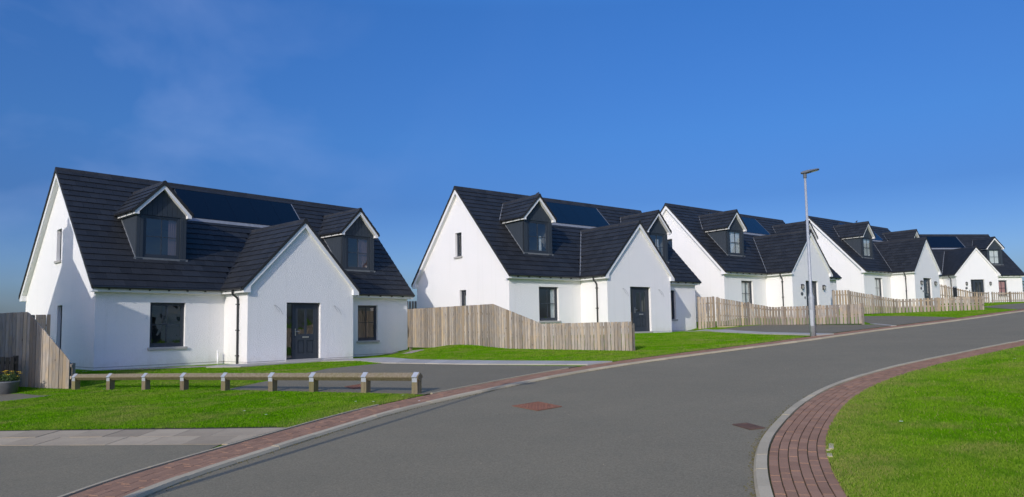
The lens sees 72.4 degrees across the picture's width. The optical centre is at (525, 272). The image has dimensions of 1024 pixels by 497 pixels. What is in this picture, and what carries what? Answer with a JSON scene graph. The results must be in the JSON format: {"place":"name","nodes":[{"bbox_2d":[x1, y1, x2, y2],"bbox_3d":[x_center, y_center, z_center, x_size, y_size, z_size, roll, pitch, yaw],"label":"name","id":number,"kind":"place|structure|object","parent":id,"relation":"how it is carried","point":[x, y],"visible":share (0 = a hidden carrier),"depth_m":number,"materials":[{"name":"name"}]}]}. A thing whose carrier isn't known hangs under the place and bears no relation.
{"place":"outdoors","nodes":[
{"label":"outdoors","id":0,"kind":"place"},
{"bbox_2d":[0,394,48,401],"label":"path","id":1,"kind":"structure","parent":0,"point":[4,397],"depth_m":17.12,"materials":[{"name":"concrete"}]},
{"bbox_2d":[0,444,220,496],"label":"side road","id":2,"kind":"structure","parent":0,"point":[44,471],"depth_m":8.28,"materials":[{"name":"grey asphalt"}]},
{"bbox_2d":[0,426,284,445],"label":"footway","id":3,"kind":"structure","parent":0,"point":[222,436],"depth_m":10.10,"materials":[{"name":"grey concrete"}]},
{"bbox_2d":[0,361,416,430],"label":"grass","id":4,"kind":"structure","parent":0,"point":[96,412],"depth_m":13.62,"materials":[{"name":"green plant"}]},
{"bbox_2d":[230,363,576,393],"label":"driveway","id":5,"kind":"structure","parent":0,"point":[437,377],"depth_m":16.70,"materials":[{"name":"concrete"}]},
{"bbox_2d":[345,384,360,388],"bbox_3d":[-3.714,2.509,15.341,0.390,0.059,0.848,1,-5,-29],"label":"manhole cover","id":6,"kind":"object","parent":5,"relation":"on","point":[356,386],"visible":0.73,"depth_m":15.34,"materials":[{"name":"metal"}]},
{"bbox_2d":[206,357,611,367],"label":"path","id":7,"kind":"structure","parent":0,"point":[455,362],"depth_m":21.12,"materials":[{"name":"grey concrete"}]},
{"bbox_2d":[0,302,1019,449],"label":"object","id":8,"kind":"structure","parent":0,"point":[420,348],"depth_m":24.09,"materials":[{"name":"plant"}]},
{"bbox_2d":[0,356,18,380],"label":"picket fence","id":9,"kind":"object","parent":8,"relation":"on","point":[5,362],"visible":0.52,"depth_m":18.80,"materials":[{"name":"brown wood"}]},
{"bbox_2d":[0,370,20,394],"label":"flower tub","id":10,"kind":"object","parent":8,"relation":"on","point":[8,385],"visible":1,"depth_m":18.09,"materials":[{"name":"concrete"}]},
{"bbox_2d":[0,312,75,388],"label":"board fence","id":11,"kind":"object","parent":8,"relation":"on","point":[44,360],"visible":0.87,"depth_m":19.15,"materials":[{"name":"brown wood"}]},
{"bbox_2d":[32,315,50,335],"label":"garden gate","id":12,"kind":"structure","parent":8,"relation":"on","point":[41,320],"depth_m":25.45,"materials":[{"name":"brown wood"}]},
{"bbox_2d":[82,365,213,371],"bbox_3d":[-11.865,3.130,22.820,5.222,0.021,1.422,1,-5,-28],"label":"gravel strip","id":13,"kind":"object","parent":8,"relation":"on","point":[156,368],"visible":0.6,"depth_m":22.98,"materials":[{"name":"grey gravel"}]},
{"bbox_2d":[18,167,414,369],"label":"house","id":14,"kind":"structure","parent":8,"relation":"on","point":[123,272],"depth_m":25.51,"materials":[{"name":"white paint"}]},
{"bbox_2d":[54,230,61,263],"bbox_3d":[-16.798,-0.952,25.281,0.680,1.225,0.235,-5,-6,41],"label":"window","id":15,"kind":"structure","parent":14,"relation":"in","point":[58,261],"depth_m":25.44,"materials":[{"name":"grey glass"}]},
{"bbox_2d":[60,306,61,348],"bbox_3d":[-16.435,2.015,24.889,0.550,1.685,0.070,-5,-6,41],"label":"window","id":16,"kind":"structure","parent":14,"relation":"in","point":[61,306],"depth_m":25.01,"materials":[{"name":"black glass"}]},
{"bbox_2d":[143,215,179,258],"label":"window","id":17,"kind":"structure","parent":14,"relation":"in","point":[172,224],"depth_m":25.17,"materials":[{"name":"clear glass"}]},
{"bbox_2d":[147,303,187,349],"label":"window","id":18,"kind":"structure","parent":14,"relation":"in","point":[166,319],"depth_m":25.70,"materials":[{"name":"clear glass"}]},
{"bbox_2d":[294,304,316,358],"bbox_3d":[-8.278,2.219,26.300,0.100,2.024,0.960,-5,-6,41],"label":"door","id":19,"kind":"structure","parent":14,"relation":"in","point":[305,345],"depth_m":26.30,"materials":[{"name":"black glass"}]},
{"bbox_2d":[346,235,369,270],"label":"window","id":20,"kind":"structure","parent":14,"relation":"in","point":[362,244],"depth_m":31.36,"materials":[{"name":"black glass"}]},
{"bbox_2d":[356,305,379,342],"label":"window","id":21,"kind":"structure","parent":14,"relation":"in","point":[366,313],"depth_m":31.37,"materials":[{"name":"black glass"}]},
{"bbox_2d":[71,372,422,397],"bbox_3d":[-6.944,2.631,16.003,11.038,0.835,0.287,-3,-5,26],"label":"knee rail","id":22,"kind":"object","parent":8,"relation":"on","point":[364,378],"visible":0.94,"depth_m":15.46,"materials":[{"name":"brown wood"}]},
{"bbox_2d":[388,349,421,353],"bbox_3d":[-5.167,3.404,29.850,1.166,0.254,2.993,2,-5,-31],"label":"gravel strip","id":23,"kind":"object","parent":8,"relation":"on","point":[412,351],"visible":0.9,"depth_m":29.08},
{"bbox_2d":[407,301,416,328],"bbox_3d":[-6.222,2.798,38.931,2.214,2.457,0.169,0,-5,-18],"label":"picket fence","id":24,"kind":"object","parent":8,"relation":"on","point":[414,304],"visible":0.06,"depth_m":38.88,"materials":[{"name":"brown wood"}]},
{"bbox_2d":[408,304,634,350],"bbox_3d":[-0.961,2.244,26.465,0.170,2.143,12.938,3,-6,-41],"label":"plank fence","id":25,"kind":"object","parent":8,"relation":"on","point":[425,330],"visible":0.83,"depth_m":26.26,"materials":[{"name":"brown wood"}]},
{"bbox_2d":[411,186,701,340],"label":"house","id":26,"kind":"structure","parent":8,"relation":"on","point":[539,258],"depth_m":33.01,"materials":[{"name":"white paint"}]},
{"bbox_2d":[454,233,462,258],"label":"window","id":27,"kind":"structure","parent":26,"relation":"in","point":[459,244],"depth_m":33.68,"materials":[{"name":"grey glass"}]},
{"bbox_2d":[462,290,465,305],"bbox_3d":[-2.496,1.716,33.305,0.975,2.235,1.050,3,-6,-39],"label":"window","id":28,"kind":"structure","parent":26,"relation":"in","point":[463,291],"depth_m":33.22,"materials":[{"name":"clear glass"}]},
{"bbox_2d":[527,220,547,253],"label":"window","id":29,"kind":"structure","parent":26,"relation":"in","point":[540,228],"depth_m":32.72,"materials":[{"name":"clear glass"}]},
{"bbox_2d":[538,287,560,322],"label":"window","id":30,"kind":"structure","parent":26,"relation":"in","point":[547,295],"depth_m":32.02,"materials":[{"name":"clear glass"}]},
{"bbox_2d":[634,288,648,331],"bbox_3d":[5.418,1.764,33.005,0.960,2.024,0.058,3,-6,-39],"label":"door","id":31,"kind":"structure","parent":26,"relation":"in","point":[641,318],"depth_m":33.01,"materials":[{"name":"black glass"}]},
{"bbox_2d":[649,233,664,258],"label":"window","id":32,"kind":"structure","parent":26,"relation":"in","point":[658,239],"depth_m":37.94,"materials":[{"name":"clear glass"}]},
{"bbox_2d":[671,291,677,320],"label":"window","id":33,"kind":"structure","parent":26,"relation":"in","point":[672,292],"depth_m":37.13,"materials":[{"name":"clear glass"}]},
{"bbox_2d":[697,296,715,328],"bbox_3d":[9.681,2.304,37.571,0.904,2.045,0.168,-1,-5,3],"label":"picket fence","id":34,"kind":"object","parent":8,"relation":"on","point":[707,320],"visible":0.8,"depth_m":37.51,"materials":[{"name":"brown wood"}]},
{"bbox_2d":[660,203,841,321],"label":"house","id":35,"kind":"structure","parent":8,"relation":"on","point":[735,255],"depth_m":42.33,"materials":[{"name":"white paint"}]},
{"bbox_2d":[729,230,741,254],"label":"window","id":36,"kind":"structure","parent":35,"relation":"in","point":[734,236],"depth_m":42.28,"materials":[{"name":"clear glass"}]},
{"bbox_2d":[741,281,751,307],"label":"window","id":37,"kind":"structure","parent":35,"relation":"in","point":[746,285],"depth_m":41.67,"materials":[{"name":"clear glass"}]},
{"bbox_2d":[807,282,815,314],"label":"door","id":38,"kind":"structure","parent":35,"relation":"in","point":[813,283],"depth_m":43.04,"materials":[{"name":"black glass"}]},
{"bbox_2d":[716,297,864,329],"bbox_3d":[12.294,1.927,33.671,0.170,1.906,8.674,1,-5,-29],"label":"picket fence","id":39,"kind":"object","parent":8,"relation":"on","point":[797,312],"visible":0.89,"depth_m":33.58,"materials":[{"name":"brown wood"}]},
{"bbox_2d":[832,290,846,313],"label":"picket fence","id":40,"kind":"object","parent":8,"relation":"on","point":[834,302],"visible":0.64,"depth_m":45.47,"materials":[{"name":"brown wood"}]},
{"bbox_2d":[805,216,941,306],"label":"house","id":41,"kind":"structure","parent":8,"relation":"on","point":[865,257],"depth_m":53.10,"materials":[{"name":"white paint"}]},
{"bbox_2d":[863,238,871,257],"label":"window","id":42,"kind":"structure","parent":41,"relation":"in","point":[866,241],"depth_m":53.19,"materials":[{"name":"clear glass"}]},
{"bbox_2d":[875,278,881,297],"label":"window","id":43,"kind":"structure","parent":41,"relation":"in","point":[877,280],"depth_m":52.57,"materials":[{"name":"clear glass"}]},
{"bbox_2d":[924,279,930,304],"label":"door","id":44,"kind":"structure","parent":41,"relation":"in","point":[927,295],"depth_m":53.67,"materials":[{"name":"black glass"}]},
{"bbox_2d":[847,290,983,314],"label":"picket fence","id":45,"kind":"object","parent":8,"relation":"on","point":[873,299],"visible":0.88,"depth_m":41.36,"materials":[{"name":"brown wood"}]},
{"bbox_2d":[940,285,989,302],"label":"picket fence","id":46,"kind":"object","parent":8,"relation":"on","point":[946,291],"visible":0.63,"depth_m":60.32,"materials":[{"name":"brown wood"}]},
{"bbox_2d":[953,286,956,296],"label":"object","id":47,"kind":"object","parent":46,"relation":"attached to","point":[954,291],"visible":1,"depth_m":59.93,"materials":[{"name":"black glass"}]},
{"bbox_2d":[919,234,1023,302],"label":"house","id":48,"kind":"structure","parent":8,"relation":"on","point":[982,263],"depth_m":67.86,"materials":[{"name":"white paint"}]},
{"bbox_2d":[973,280,982,301],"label":"door","id":49,"kind":"structure","parent":48,"relation":"in","point":[974,281],"depth_m":65.70,"materials":[{"name":"black glass"}]},
{"bbox_2d":[988,249,1000,264],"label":"window","id":50,"kind":"structure","parent":48,"relation":"in","point":[994,254],"depth_m":68.83,"materials":[{"name":"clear glass"}]},
{"bbox_2d":[998,280,1008,296],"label":"window","id":51,"kind":"structure","parent":48,"relation":"in","point":[1002,283],"depth_m":68.03,"materials":[{"name":"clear glass"}]},
{"bbox_2d":[991,291,1023,302],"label":"picket fence","id":52,"kind":"object","parent":8,"relation":"on","point":[1009,293],"visible":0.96,"depth_m":60.21,"materials":[{"name":"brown wood"}]},
{"bbox_2d":[0,0,1023,312],"label":"sky","id":53,"kind":"structure","parent":0,"point":[909,114],"materials":[{"name":"blue"}]},
{"bbox_2d":[68,309,1023,496],"bbox_3d":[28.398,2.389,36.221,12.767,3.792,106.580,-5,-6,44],"label":"brick pavement","id":54,"kind":"structure","parent":0,"point":[123,486],"depth_m":9.62,"materials":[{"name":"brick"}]},
{"bbox_2d":[58,404,378,496],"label":"edging strip","id":55,"kind":"object","parent":54,"relation":"on","point":[135,472],"visible":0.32,"depth_m":8.35,"materials":[{"name":"concrete"}]},
{"bbox_2d":[430,368,568,393],"bbox_3d":[-0.440,2.371,15.293,0.158,0.314,4.633,-5,-6,38],"label":"edging strip","id":56,"kind":"object","parent":54,"relation":"on","point":[494,380],"visible":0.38,"depth_m":14.95,"materials":[{"name":"concrete"}]},
{"bbox_2d":[801,168,818,335],"bbox_3d":[9.989,-0.659,24.262,0.600,5.898,0.270,-3,-5,28],"label":"street lamp","id":57,"kind":"object","parent":54,"relation":"on","point":[811,307],"visible":0.97,"depth_m":24.26,"materials":[{"name":"metal"}]},
{"bbox_2d":[810,310,813,325],"bbox_3d":[9.836,1.561,24.083,0.100,0.550,0.010,-3,-5,28],"label":"access door","id":58,"kind":"structure","parent":57,"relation":"in","point":[811,311],"depth_m":24.08,"materials":[{"name":"metal"}]},
{"bbox_2d":[870,323,896,325],"bbox_3d":[14.718,2.165,28.866,0.218,0.139,2.498,-2,-5,9],"label":"edging strip","id":59,"kind":"object","parent":54,"relation":"on","point":[882,324],"visible":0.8,"depth_m":28.75,"materials":[{"name":"grey concrete"}]},
{"bbox_2d":[148,312,1023,496],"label":"road","id":60,"kind":"structure","parent":0,"point":[664,428],"depth_m":8.88,"materials":[{"name":"grey asphalt"}]},
{"bbox_2d":[146,345,804,496],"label":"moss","id":61,"kind":"object","parent":60,"relation":"on","point":[751,494],"visible":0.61,"depth_m":8.22,"materials":[{"name":"green plant"}]},
{"bbox_2d":[512,401,561,410],"bbox_3d":[0.196,2.162,11.285,0.543,0.064,0.817,2,-5,-32],"label":"manhole cover","id":62,"kind":"object","parent":60,"relation":"on","point":[538,406],"visible":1,"depth_m":11.25,"materials":[{"name":"metal"}]},
{"bbox_2d":[123,310,1023,496],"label":"kerb","id":63,"kind":"structure","parent":60,"relation":"on","point":[158,487],"depth_m":10.79,"materials":[{"name":"concrete"}]},
{"bbox_2d":[732,423,764,429],"bbox_3d":[2.747,1.908,8.643,0.206,0.050,0.404,0,-5,-14],"label":"drain grating","id":64,"kind":"object","parent":60,"relation":"on","point":[749,426],"visible":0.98,"depth_m":8.61,"materials":[{"name":"brown metal"}]},
{"bbox_2d":[754,339,1023,496],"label":"kerb","id":65,"kind":"structure","parent":60,"relation":"on","point":[762,484],"depth_m":7.94,"materials":[{"name":"concrete"}]},
{"bbox_2d":[375,331,803,360],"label":"grass","id":66,"kind":"structure","parent":0,"point":[684,340],"depth_m":23.41,"materials":[{"name":"green plant"}]},
{"bbox_2d":[703,324,759,329],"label":"grass","id":67,"kind":"structure","parent":0,"point":[717,328],"depth_m":34.67,"materials":[{"name":"green plant"}]},
{"bbox_2d":[672,329,833,335],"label":"path","id":68,"kind":"structure","parent":0,"point":[766,333],"depth_m":27.03,"materials":[{"name":"grey concrete"}]},
{"bbox_2d":[718,325,884,332],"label":"driveway","id":69,"kind":"structure","parent":0,"point":[803,328],"depth_m":29.13,"materials":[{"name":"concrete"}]},
{"bbox_2d":[767,341,1023,496],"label":"brick pavement","id":70,"kind":"structure","parent":0,"point":[798,464],"depth_m":7.56,"materials":[{"name":"brick"}]},
{"bbox_2d":[827,443,833,456],"bbox_3d":[3.037,1.795,6.992,0.073,0.076,0.630,-3,-5,26],"label":"edging strip","id":71,"kind":"object","parent":70,"relation":"on","point":[830,447],"visible":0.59,"depth_m":7.00,"materials":[{"name":"concrete"}]},
{"bbox_2d":[858,316,954,324],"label":"driveway","id":72,"kind":"structure","parent":0,"point":[894,320],"depth_m":32.40,"materials":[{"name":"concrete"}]},
{"bbox_2d":[825,345,1023,496],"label":"lawn","id":73,"kind":"structure","parent":0,"point":[920,456],"depth_m":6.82,"materials":[{"name":"plant"}]},
{"bbox_2d":[864,309,1017,317],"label":"grass","id":74,"kind":"structure","parent":0,"point":[959,314],"depth_m":37.34,"materials":[{"name":"green plant"}]},
{"bbox_2d":[974,302,1023,306],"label":"grass","id":75,"kind":"structure","parent":0,"point":[991,304],"depth_m":51.91,"materials":[{"name":"green plant"}]},
{"bbox_2d":[985,303,1023,309],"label":"driveway","id":76,"kind":"structure","parent":0,"point":[1018,306],"depth_m":44.01,"materials":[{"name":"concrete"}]}
]}

